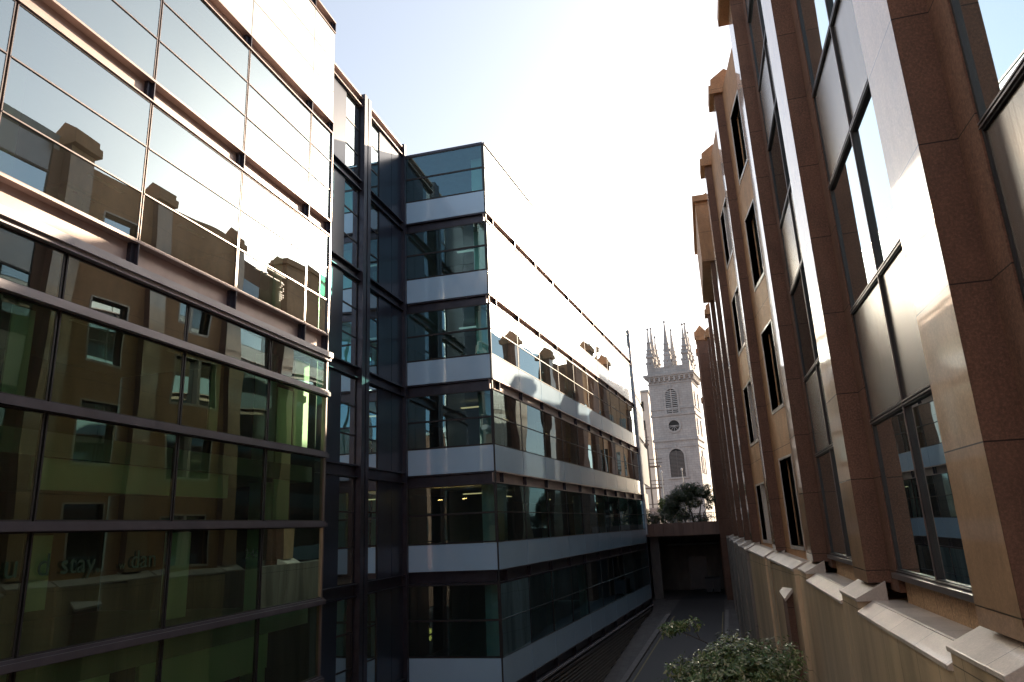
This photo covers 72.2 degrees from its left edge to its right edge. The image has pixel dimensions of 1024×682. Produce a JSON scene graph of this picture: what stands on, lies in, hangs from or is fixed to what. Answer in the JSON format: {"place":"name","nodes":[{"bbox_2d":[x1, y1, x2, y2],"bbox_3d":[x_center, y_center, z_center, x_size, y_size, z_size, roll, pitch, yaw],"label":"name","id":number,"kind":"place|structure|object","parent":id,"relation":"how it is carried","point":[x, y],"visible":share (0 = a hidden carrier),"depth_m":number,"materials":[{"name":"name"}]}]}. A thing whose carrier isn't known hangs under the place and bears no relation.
{"place":"outdoors","nodes":[
{"label":"outdoors","id":0,"kind":"place"},
{"bbox_2d":[320,0,731,520],"label":"sky","id":1,"kind":"structure","parent":0,"point":[597,110],"materials":[{"name":"white"}]},
{"bbox_2d":[603,617,663,681],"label":"pavement","id":2,"kind":"structure","parent":0,"point":[633,649],"depth_m":41.13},
{"bbox_2d":[628,589,725,681],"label":"road","id":3,"kind":"structure","parent":0,"point":[705,607],"depth_m":43.13,"materials":[{"name":"asphalt"}]},
{"bbox_2d":[648,590,734,635],"bbox_3d":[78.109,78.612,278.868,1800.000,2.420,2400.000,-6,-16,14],"label":"ground","id":4,"kind":"structure","parent":0,"point":[665,606],"depth_m":52.26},
{"bbox_2d":[0,0,335,681],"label":"glass office building","id":5,"kind":"structure","parent":4,"relation":"on","point":[166,186],"depth_m":15.92,"materials":[{"name":"glass"}]},
{"bbox_2d":[0,0,16,98],"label":"window","id":6,"kind":"structure","parent":5,"relation":"in","point":[7,7],"depth_m":11.27,"materials":[{"name":"clear glass"}]},
{"bbox_2d":[0,532,29,661],"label":"window","id":7,"kind":"structure","parent":5,"relation":"in","point":[27,534],"depth_m":10.48,"materials":[{"name":"black metal"}]},
{"bbox_2d":[0,404,45,520],"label":"window","id":8,"kind":"structure","parent":5,"relation":"in","point":[42,418],"depth_m":10.95,"materials":[{"name":"glass"}]},
{"bbox_2d":[0,290,58,400],"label":"window","id":9,"kind":"structure","parent":5,"relation":"in","point":[50,357],"depth_m":11.39,"materials":[{"name":"black metal"}]},
{"bbox_2d":[0,225,65,297],"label":"window","id":10,"kind":"structure","parent":5,"relation":"in","point":[27,261],"depth_m":11.27,"materials":[{"name":"clear glass"}]},
{"bbox_2d":[0,3,151,239],"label":"window","id":11,"kind":"structure","parent":5,"relation":"in","point":[72,131],"depth_m":12.34,"materials":[{"name":"clear glass"}]},
{"bbox_2d":[11,640,161,681],"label":"window","id":12,"kind":"structure","parent":5,"relation":"in","point":[13,677],"depth_m":12.86,"materials":[{"name":"glass"}]},
{"bbox_2d":[14,529,169,657],"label":"window","id":13,"kind":"structure","parent":5,"relation":"in","point":[16,655],"depth_m":11.35,"materials":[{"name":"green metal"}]},
{"bbox_2d":[32,412,177,520],"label":"window","id":14,"kind":"structure","parent":5,"relation":"in","point":[47,414],"depth_m":12.01,"materials":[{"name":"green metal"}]},
{"bbox_2d":[56,0,161,78],"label":"window","id":15,"kind":"structure","parent":5,"relation":"in","point":[131,27],"depth_m":13.93,"materials":[{"name":"clear glass"}]},
{"bbox_2d":[47,310,183,424],"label":"window","id":16,"kind":"structure","parent":5,"relation":"in","point":[61,312],"depth_m":12.57,"materials":[{"name":"glass"}]},
{"bbox_2d":[61,253,187,340],"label":"window","id":17,"kind":"structure","parent":5,"relation":"in","point":[87,284],"depth_m":13.02,"materials":[{"name":"clear glass"}]},
{"bbox_2d":[138,104,241,287],"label":"window","id":18,"kind":"structure","parent":5,"relation":"in","point":[190,213],"depth_m":15.17,"materials":[{"name":"clear glass"}]},
{"bbox_2d":[154,0,249,150],"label":"window","id":19,"kind":"structure","parent":5,"relation":"in","point":[200,60],"depth_m":16.20,"materials":[{"name":"clear glass"}]},
{"bbox_2d":[158,619,257,681],"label":"window","id":20,"kind":"structure","parent":5,"relation":"in","point":[256,620],"depth_m":15.53,"materials":[{"name":"black metal"}]},
{"bbox_2d":[163,528,261,628],"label":"window","id":21,"kind":"structure","parent":5,"relation":"in","point":[260,529],"depth_m":14.47,"materials":[{"name":"black metal"}]},
{"bbox_2d":[171,434,265,520],"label":"window","id":22,"kind":"structure","parent":5,"relation":"in","point":[178,440],"depth_m":15.14,"materials":[{"name":"black metal"}]},
{"bbox_2d":[179,351,268,440],"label":"window","id":23,"kind":"structure","parent":5,"relation":"in","point":[185,352],"depth_m":15.64,"materials":[{"name":"black metal"}]},
{"bbox_2d":[185,304,270,369],"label":"window","id":24,"kind":"structure","parent":5,"relation":"in","point":[205,329],"depth_m":15.87,"materials":[{"name":"clear glass"}]},
{"bbox_2d":[235,172,307,321],"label":"window","id":25,"kind":"structure","parent":5,"relation":"in","point":[272,233],"depth_m":18.01,"materials":[{"name":"clear glass"}]},
{"bbox_2d":[244,50,310,201],"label":"window","id":26,"kind":"structure","parent":5,"relation":"in","point":[277,124],"depth_m":18.94,"materials":[{"name":"clear glass"}]},
{"bbox_2d":[259,527,321,609],"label":"window","id":27,"kind":"structure","parent":5,"relation":"in","point":[291,556],"depth_m":17.27,"materials":[{"name":"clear glass"}]},
{"bbox_2d":[263,448,323,520],"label":"window","id":28,"kind":"structure","parent":5,"relation":"in","point":[267,449],"depth_m":16.93,"materials":[{"name":"glass"}]},
{"bbox_2d":[266,378,324,450],"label":"window","id":29,"kind":"structure","parent":5,"relation":"in","point":[270,380],"depth_m":17.54,"materials":[{"name":"glass"}]},
{"bbox_2d":[270,339,325,388],"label":"window","id":30,"kind":"structure","parent":5,"relation":"in","point":[286,360],"depth_m":18.59,"materials":[{"name":"clear glass"}]},
{"bbox_2d":[304,221,328,332],"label":"window","id":31,"kind":"structure","parent":5,"relation":"in","point":[316,300],"depth_m":20.11,"materials":[{"name":"clear glass"}]},
{"bbox_2d":[308,114,331,218],"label":"window","id":32,"kind":"structure","parent":5,"relation":"in","point":[320,141],"depth_m":21.03,"materials":[{"name":"clear glass"}]},
{"bbox_2d":[309,61,408,681],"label":"link block","id":33,"kind":"structure","parent":4,"relation":"on","point":[367,436],"depth_m":24.65,"materials":[{"name":"grey metal"}]},
{"bbox_2d":[336,598,352,681],"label":"window","id":34,"kind":"structure","parent":33,"relation":"in","point":[351,615],"depth_m":21.65,"materials":[{"name":"black metal"}]},
{"bbox_2d":[337,476,354,585],"label":"window frame","id":35,"kind":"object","parent":33,"relation":"in","point":[353,479],"depth_m":22.47,"materials":[{"name":"black metal"}]},
{"bbox_2d":[340,373,355,464],"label":"window","id":36,"kind":"structure","parent":33,"relation":"in","point":[348,384],"depth_m":23.07,"materials":[{"name":"clear glass"}]},
{"bbox_2d":[342,272,356,364],"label":"window","id":37,"kind":"structure","parent":33,"relation":"in","point":[349,315],"depth_m":23.96,"materials":[{"name":"clear glass"}]},
{"bbox_2d":[344,178,357,266],"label":"window","id":38,"kind":"structure","parent":33,"relation":"in","point":[351,193],"depth_m":24.88,"materials":[{"name":"clear glass"}]},
{"bbox_2d":[346,92,359,176],"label":"window","id":39,"kind":"structure","parent":33,"relation":"in","point":[357,128],"depth_m":26.06,"materials":[{"name":"black metal"}]},
{"bbox_2d":[367,593,375,681],"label":"window","id":40,"kind":"structure","parent":33,"relation":"in","point":[374,658],"depth_m":23.20,"materials":[{"name":"black metal"}]},
{"bbox_2d":[368,480,376,580],"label":"window","id":41,"kind":"structure","parent":33,"relation":"in","point":[372,494],"depth_m":23.90,"materials":[{"name":"clear glass"}]},
{"bbox_2d":[369,384,376,467],"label":"window","id":42,"kind":"structure","parent":33,"relation":"in","point":[372,389],"depth_m":24.80,"materials":[{"name":"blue glass"}]},
{"bbox_2d":[336,142,653,681],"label":"banded office building","id":43,"kind":"structure","parent":4,"relation":"on","point":[521,388],"depth_m":29.22,"materials":[{"name":"grey glass"}]},
{"bbox_2d":[406,144,483,203],"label":"window","id":44,"kind":"structure","parent":43,"relation":"in","point":[459,171],"depth_m":29.64,"materials":[{"name":"clear glass"}]},
{"bbox_2d":[407,221,486,280],"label":"window","id":45,"kind":"structure","parent":43,"relation":"in","point":[457,249],"depth_m":28.73,"materials":[{"name":"clear glass"}]},
{"bbox_2d":[407,303,489,362],"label":"window","id":46,"kind":"structure","parent":43,"relation":"in","point":[462,331],"depth_m":27.82,"materials":[{"name":"clear glass"}]},
{"bbox_2d":[408,389,492,450],"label":"window","id":47,"kind":"structure","parent":43,"relation":"in","point":[456,419],"depth_m":26.92,"materials":[{"name":"clear glass"}]},
{"bbox_2d":[408,482,496,545],"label":"window","id":48,"kind":"structure","parent":43,"relation":"in","point":[464,513],"depth_m":26.01,"materials":[{"name":"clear glass"}]},
{"bbox_2d":[409,583,500,657],"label":"window","id":49,"kind":"structure","parent":43,"relation":"in","point":[448,620],"depth_m":25.05,"materials":[{"name":"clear glass"}]},
{"bbox_2d":[483,144,511,218],"bbox_3d":[-0.633,-6.894,30.640,0.362,2.120,3.078,-6,-16,14],"label":"window","id":50,"kind":"structure","parent":43,"relation":"in","point":[497,182],"depth_m":30.55,"materials":[{"name":"clear glass"}]},
{"bbox_2d":[486,221,514,291],"bbox_3d":[-0.477,-3.523,29.733,0.362,2.090,3.078,-6,-16,14],"label":"window","id":51,"kind":"structure","parent":43,"relation":"in","point":[499,252],"depth_m":29.64,"materials":[{"name":"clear glass"}]},
{"bbox_2d":[489,303,518,368],"bbox_3d":[-0.322,-0.151,28.826,0.362,2.040,3.078,-6,-16,14],"label":"window","id":52,"kind":"structure","parent":43,"relation":"in","point":[503,330],"depth_m":28.73,"materials":[{"name":"clear glass"}]},
{"bbox_2d":[496,483,526,541],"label":"window","id":53,"kind":"structure","parent":43,"relation":"in","point":[511,510],"depth_m":26.91,"materials":[{"name":"clear glass"}]},
{"bbox_2d":[500,577,531,656],"bbox_3d":[0.155,10.152,26.055,0.362,2.440,3.078,-6,-16,14],"label":"window","id":54,"kind":"structure","parent":43,"relation":"in","point":[515,594],"depth_m":25.95,"materials":[{"name":"clear glass"}]},
{"bbox_2d":[510,178,532,241],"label":"window","id":55,"kind":"structure","parent":43,"relation":"in","point":[521,205],"depth_m":33.41,"materials":[{"name":"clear glass"}]},
{"bbox_2d":[513,248,536,309],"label":"window","id":56,"kind":"structure","parent":43,"relation":"in","point":[529,270],"depth_m":33.13,"materials":[{"name":"clear glass"}]},
{"bbox_2d":[517,324,540,380],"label":"window","id":57,"kind":"structure","parent":43,"relation":"in","point":[528,344],"depth_m":31.54,"materials":[{"name":"clear glass"}]},
{"bbox_2d":[524,486,549,538],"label":"window","id":58,"kind":"structure","parent":43,"relation":"in","point":[536,502],"depth_m":29.71,"materials":[{"name":"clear glass"}]},
{"bbox_2d":[531,204,550,261],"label":"window","id":59,"kind":"structure","parent":43,"relation":"in","point":[540,229],"depth_m":36.10,"materials":[{"name":"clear glass"}]},
{"bbox_2d":[529,571,554,642],"bbox_3d":[1.225,10.851,28.837,0.353,2.440,2.981,-6,-16,14],"label":"window","id":60,"kind":"structure","parent":43,"relation":"in","point":[540,585],"depth_m":28.76,"materials":[{"name":"clear glass"}]},
{"bbox_2d":[535,270,554,324],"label":"window","id":61,"kind":"structure","parent":43,"relation":"in","point":[544,291],"depth_m":35.20,"materials":[{"name":"clear glass"}]},
{"bbox_2d":[538,339,558,391],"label":"window","id":62,"kind":"structure","parent":43,"relation":"in","point":[548,357],"depth_m":34.28,"materials":[{"name":"clear glass"}]},
{"bbox_2d":[543,412,563,460],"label":"window","id":63,"kind":"structure","parent":43,"relation":"in","point":[553,425],"depth_m":33.53,"materials":[{"name":"clear glass"}]},
{"bbox_2d":[549,227,566,279],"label":"window","id":64,"kind":"structure","parent":43,"relation":"in","point":[558,259],"depth_m":38.86,"materials":[{"name":"clear glass"}]},
{"bbox_2d":[547,489,568,536],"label":"window","id":65,"kind":"structure","parent":43,"relation":"in","point":[557,505],"depth_m":32.47,"materials":[{"name":"clear glass"}]},
{"bbox_2d":[553,288,570,338],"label":"window","id":66,"kind":"structure","parent":43,"relation":"in","point":[561,306],"depth_m":37.94,"materials":[{"name":"clear glass"}]},
{"bbox_2d":[552,567,573,630],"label":"window","id":67,"kind":"structure","parent":43,"relation":"in","point":[561,578],"depth_m":31.51,"materials":[{"name":"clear glass"}]},
{"bbox_2d":[557,353,574,400],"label":"window","id":68,"kind":"structure","parent":43,"relation":"in","point":[565,373],"depth_m":37.02,"materials":[{"name":"clear glass"}]},
{"bbox_2d":[561,419,579,465],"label":"window","id":69,"kind":"structure","parent":43,"relation":"in","point":[569,431],"depth_m":36.12,"materials":[{"name":"clear glass"}]},
{"bbox_2d":[565,247,580,294],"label":"window","id":70,"kind":"structure","parent":43,"relation":"in","point":[572,266],"depth_m":41.60,"materials":[{"name":"clear glass"}]},
{"bbox_2d":[566,491,584,534],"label":"window","id":71,"kind":"structure","parent":43,"relation":"in","point":[575,518],"depth_m":35.22,"materials":[{"name":"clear glass"}]},
{"bbox_2d":[569,304,584,350],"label":"window","id":72,"kind":"structure","parent":43,"relation":"in","point":[576,320],"depth_m":40.70,"materials":[{"name":"clear glass"}]},
{"bbox_2d":[571,563,589,621],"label":"window","id":73,"kind":"structure","parent":43,"relation":"in","point":[579,578],"depth_m":34.25,"materials":[{"name":"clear glass"}]},
{"bbox_2d":[573,365,588,407],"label":"window","id":74,"kind":"structure","parent":43,"relation":"in","point":[580,378],"depth_m":39.78,"materials":[{"name":"clear glass"}]},
{"bbox_2d":[577,427,593,468],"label":"window","id":75,"kind":"structure","parent":43,"relation":"in","point":[584,437],"depth_m":38.86,"materials":[{"name":"clear glass"}]},
{"bbox_2d":[579,264,592,308],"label":"window","id":76,"kind":"structure","parent":43,"relation":"in","point":[585,281],"depth_m":44.34,"materials":[{"name":"clear glass"}]},
{"bbox_2d":[583,318,596,360],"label":"window","id":77,"kind":"structure","parent":43,"relation":"in","point":[589,332],"depth_m":43.43,"materials":[{"name":"clear glass"}]},
{"bbox_2d":[582,493,597,533],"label":"window","id":78,"kind":"structure","parent":43,"relation":"in","point":[588,500],"depth_m":37.96,"materials":[{"name":"clear glass"}]},
{"bbox_2d":[587,375,600,414],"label":"window","id":79,"kind":"structure","parent":43,"relation":"in","point":[593,386],"depth_m":42.51,"materials":[{"name":"clear glass"}]},
{"bbox_2d":[587,560,603,613],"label":"window","id":80,"kind":"structure","parent":43,"relation":"in","point":[595,589],"depth_m":37.00,"materials":[{"name":"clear glass"}]},
{"bbox_2d":[591,279,603,320],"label":"window","id":81,"kind":"structure","parent":43,"relation":"in","point":[596,292],"depth_m":47.09,"materials":[{"name":"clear glass"}]},
{"bbox_2d":[591,433,605,471],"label":"window","id":82,"kind":"structure","parent":43,"relation":"in","point":[597,441],"depth_m":41.62,"materials":[{"name":"clear glass"}]},
{"bbox_2d":[595,330,607,369],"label":"window","id":83,"kind":"structure","parent":43,"relation":"in","point":[600,341],"depth_m":46.19,"materials":[{"name":"clear glass"}]},
{"bbox_2d":[596,495,609,532],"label":"window","id":84,"kind":"structure","parent":43,"relation":"in","point":[601,501],"depth_m":40.69,"materials":[{"name":"clear glass"}]},
{"bbox_2d":[599,384,611,420],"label":"window","id":85,"kind":"structure","parent":43,"relation":"in","point":[605,403],"depth_m":45.27,"materials":[{"name":"clear glass"}]},
{"bbox_2d":[601,292,612,330],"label":"window","id":86,"kind":"structure","parent":43,"relation":"in","point":[607,312],"depth_m":49.81,"materials":[{"name":"clear glass"}]},
{"bbox_2d":[600,557,615,606],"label":"window","id":87,"kind":"structure","parent":43,"relation":"in","point":[607,572],"depth_m":39.75,"materials":[{"name":"black glass"}]},
{"bbox_2d":[603,438,615,474],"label":"window","id":88,"kind":"structure","parent":43,"relation":"in","point":[610,466],"depth_m":44.35,"materials":[{"name":"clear glass"}]},
{"bbox_2d":[605,340,616,377],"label":"window","id":89,"kind":"structure","parent":43,"relation":"in","point":[610,351],"depth_m":48.92,"materials":[{"name":"clear glass"}]},
{"bbox_2d":[608,496,620,531],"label":"window","id":90,"kind":"structure","parent":43,"relation":"in","point":[613,503],"depth_m":43.44,"materials":[{"name":"clear glass"}]},
{"bbox_2d":[610,392,620,425],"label":"window","id":91,"kind":"structure","parent":43,"relation":"in","point":[614,400],"depth_m":48.01,"materials":[{"name":"clear glass"}]},
{"bbox_2d":[612,555,625,600],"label":"window","id":92,"kind":"structure","parent":43,"relation":"in","point":[618,564],"depth_m":42.48,"materials":[{"name":"black glass"}]},
{"bbox_2d":[614,443,625,476],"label":"window","id":93,"kind":"structure","parent":43,"relation":"in","point":[619,452],"depth_m":47.09,"materials":[{"name":"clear glass"}]},
{"bbox_2d":[615,350,625,384],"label":"window","id":94,"kind":"structure","parent":43,"relation":"in","point":[619,359],"depth_m":51.65,"materials":[{"name":"clear glass"}]},
{"bbox_2d":[618,497,629,530],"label":"window","id":95,"kind":"structure","parent":43,"relation":"in","point":[623,502],"depth_m":46.19,"materials":[{"name":"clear glass"}]},
{"bbox_2d":[619,398,629,430],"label":"window","id":96,"kind":"structure","parent":43,"relation":"in","point":[623,406],"depth_m":50.74,"materials":[{"name":"clear glass"}]},
{"bbox_2d":[623,447,633,478],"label":"window","id":97,"kind":"structure","parent":43,"relation":"in","point":[628,460],"depth_m":49.84,"materials":[{"name":"clear glass"}]},
{"bbox_2d":[623,552,634,595],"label":"window","id":98,"kind":"structure","parent":43,"relation":"in","point":[627,558],"depth_m":45.22,"materials":[{"name":"black glass"}]},
{"bbox_2d":[628,499,638,529],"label":"window","id":99,"kind":"structure","parent":43,"relation":"in","point":[632,507],"depth_m":48.95,"materials":[{"name":"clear glass"}]},
{"bbox_2d":[632,551,643,590],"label":"window","id":100,"kind":"structure","parent":43,"relation":"in","point":[637,564],"depth_m":47.98,"materials":[{"name":"black glass"}]},
{"bbox_2d":[640,549,649,585],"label":"window","id":101,"kind":"structure","parent":43,"relation":"in","point":[644,553],"depth_m":50.62,"materials":[{"name":"black glass"}]},
{"bbox_2d":[558,356,654,598],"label":"white clad building","id":102,"kind":"structure","parent":4,"relation":"on","point":[645,468],"depth_m":57.72,"materials":[{"name":"metal"}]},
{"bbox_2d":[620,614,669,681],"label":"kerb","id":103,"kind":"structure","parent":4,"relation":"on","point":[637,661],"depth_m":40.39,"materials":[{"name":"concrete"}]},
{"bbox_2d":[640,390,658,507],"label":"rendered building","id":104,"kind":"structure","parent":4,"relation":"on","point":[645,406],"depth_m":122.79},
{"bbox_2d":[649,508,660,523],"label":"stone annexe","id":105,"kind":"structure","parent":4,"relation":"on","point":[651,510],"depth_m":87.86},
{"bbox_2d":[641,428,663,507],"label":"scaffold","id":106,"kind":"object","parent":105,"relation":"on","point":[658,480],"visible":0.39,"depth_m":93.13,"materials":[{"name":"grey metal"}]},
{"bbox_2d":[643,319,712,522],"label":"church tower","id":107,"kind":"structure","parent":4,"relation":"on","point":[678,436],"depth_m":107.38,"materials":[{"name":"stone"}]},
{"bbox_2d":[667,445,688,478],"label":"arched window","id":108,"kind":"structure","parent":107,"relation":"in","point":[676,456],"depth_m":105.44,"materials":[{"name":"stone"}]},
{"bbox_2d":[647,521,724,598],"bbox_3d":[14.466,18.671,60.630,7.800,5.750,14.100,-6,-16,14],"label":"footbridge","id":109,"kind":"object","parent":4,"relation":"on","point":[685,555],"visible":0.65,"depth_m":61.32,"materials":[{"name":"stone"}]},
{"bbox_2d":[647,509,684,523],"bbox_3d":[12.269,14.202,56.653,3.678,1.512,1.242,-6,-16,14],"label":"hedge","id":110,"kind":"object","parent":109,"relation":"on","point":[668,520],"visible":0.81,"depth_m":56.45,"materials":[{"name":"green plant"}]},
{"bbox_2d":[658,481,717,521],"bbox_3d":[14.427,13.334,57.780,5.168,3.410,2.450,-6,-16,14],"label":"spreading tree","id":111,"kind":"object","parent":109,"relation":"on","point":[690,494],"visible":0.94,"depth_m":57.36,"materials":[{"name":"green plant"}]},
{"bbox_2d":[688,556,707,588],"bbox_3d":[16.319,20.250,61.325,1.500,2.700,0.080,-6,-16,14],"label":"service door","id":112,"kind":"structure","parent":109,"relation":"in","point":[697,565],"depth_m":61.31,"materials":[{"name":"metal"}]},
{"bbox_2d":[694,325,733,599],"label":"granite wing","id":113,"kind":"structure","parent":4,"relation":"on","point":[713,443],"depth_m":55.51,"materials":[{"name":"stone"}]},
{"bbox_2d":[654,615,809,681],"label":"street tree","id":114,"kind":"object","parent":4,"relation":"on","point":[745,665],"visible":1,"depth_m":13.18,"materials":[{"name":"green plant"}]},
{"bbox_2d":[692,0,1023,681],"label":"granite building","id":115,"kind":"structure","parent":4,"relation":"on","point":[858,218],"depth_m":10.65,"materials":[{"name":"brown stone"}]},
{"bbox_2d":[730,89,747,184],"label":"window","id":116,"kind":"structure","parent":115,"relation":"in","point":[740,122],"depth_m":23.69,"materials":[{"name":"glass"}]},
{"bbox_2d":[747,380,757,443],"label":"window","id":117,"kind":"structure","parent":115,"relation":"in","point":[748,386],"depth_m":25.49,"materials":[{"name":"glass"}]},
{"bbox_2d":[744,198,764,291],"bbox_3d":[7.750,-3.012,22.138,0.415,2.510,1.740,-6,-16,14],"label":"window","id":118,"kind":"structure","parent":115,"relation":"in","point":[755,224],"depth_m":22.70,"materials":[{"name":"glass"}]},
{"bbox_2d":[748,0,765,90],"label":"window","id":119,"kind":"structure","parent":115,"relation":"in","point":[757,30],"depth_m":19.32,"materials":[{"name":"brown glass"}]},
{"bbox_2d":[760,482,771,543],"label":"window","id":120,"kind":"structure","parent":115,"relation":"in","point":[767,523],"depth_m":24.57,"materials":[{"name":"grey glass"}]},
{"bbox_2d":[760,318,783,414],"bbox_3d":[7.926,0.798,21.113,0.415,2.610,1.740,-6,-16,14],"label":"window","id":121,"kind":"structure","parent":115,"relation":"in","point":[771,335],"depth_m":21.72,"materials":[{"name":"glass"}]},
{"bbox_2d":[768,99,790,227],"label":"window","id":122,"kind":"structure","parent":115,"relation":"in","point":[777,154],"depth_m":18.01,"materials":[{"name":"brown glass"}]},
{"bbox_2d":[778,454,805,550],"bbox_3d":[8.103,4.609,20.088,0.415,2.610,1.740,-6,-16,14],"label":"window","id":123,"kind":"structure","parent":115,"relation":"in","point":[790,462],"depth_m":20.68,"materials":[{"name":"glass"}]},
{"bbox_2d":[791,262,818,381],"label":"window","id":124,"kind":"structure","parent":115,"relation":"in","point":[805,330],"depth_m":16.90,"materials":[{"name":"black glass"}]},
{"bbox_2d":[796,0,836,97],"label":"window","id":125,"kind":"structure","parent":115,"relation":"in","point":[815,16],"depth_m":12.50,"materials":[{"name":"clear glass"}]},
{"bbox_2d":[816,447,851,559],"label":"window","id":126,"kind":"structure","parent":115,"relation":"in","point":[826,461],"depth_m":15.80,"materials":[{"name":"brown glass"}]},
{"bbox_2d":[830,84,900,313],"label":"window","id":127,"kind":"structure","parent":115,"relation":"in","point":[861,196],"depth_m":10.45,"materials":[{"name":"glass"}]},
{"bbox_2d":[872,389,971,591],"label":"window","id":128,"kind":"structure","parent":115,"relation":"in","point":[923,521],"depth_m":9.32,"materials":[{"name":"glass"}]},
{"bbox_2d":[949,0,1023,129],"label":"window","id":129,"kind":"structure","parent":115,"relation":"in","point":[990,32],"depth_m":6.05,"materials":[{"name":"glass"}]},
{"bbox_2d":[728,610,743,660],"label":"pavement","id":130,"kind":"structure","parent":0,"point":[734,625],"depth_m":44.63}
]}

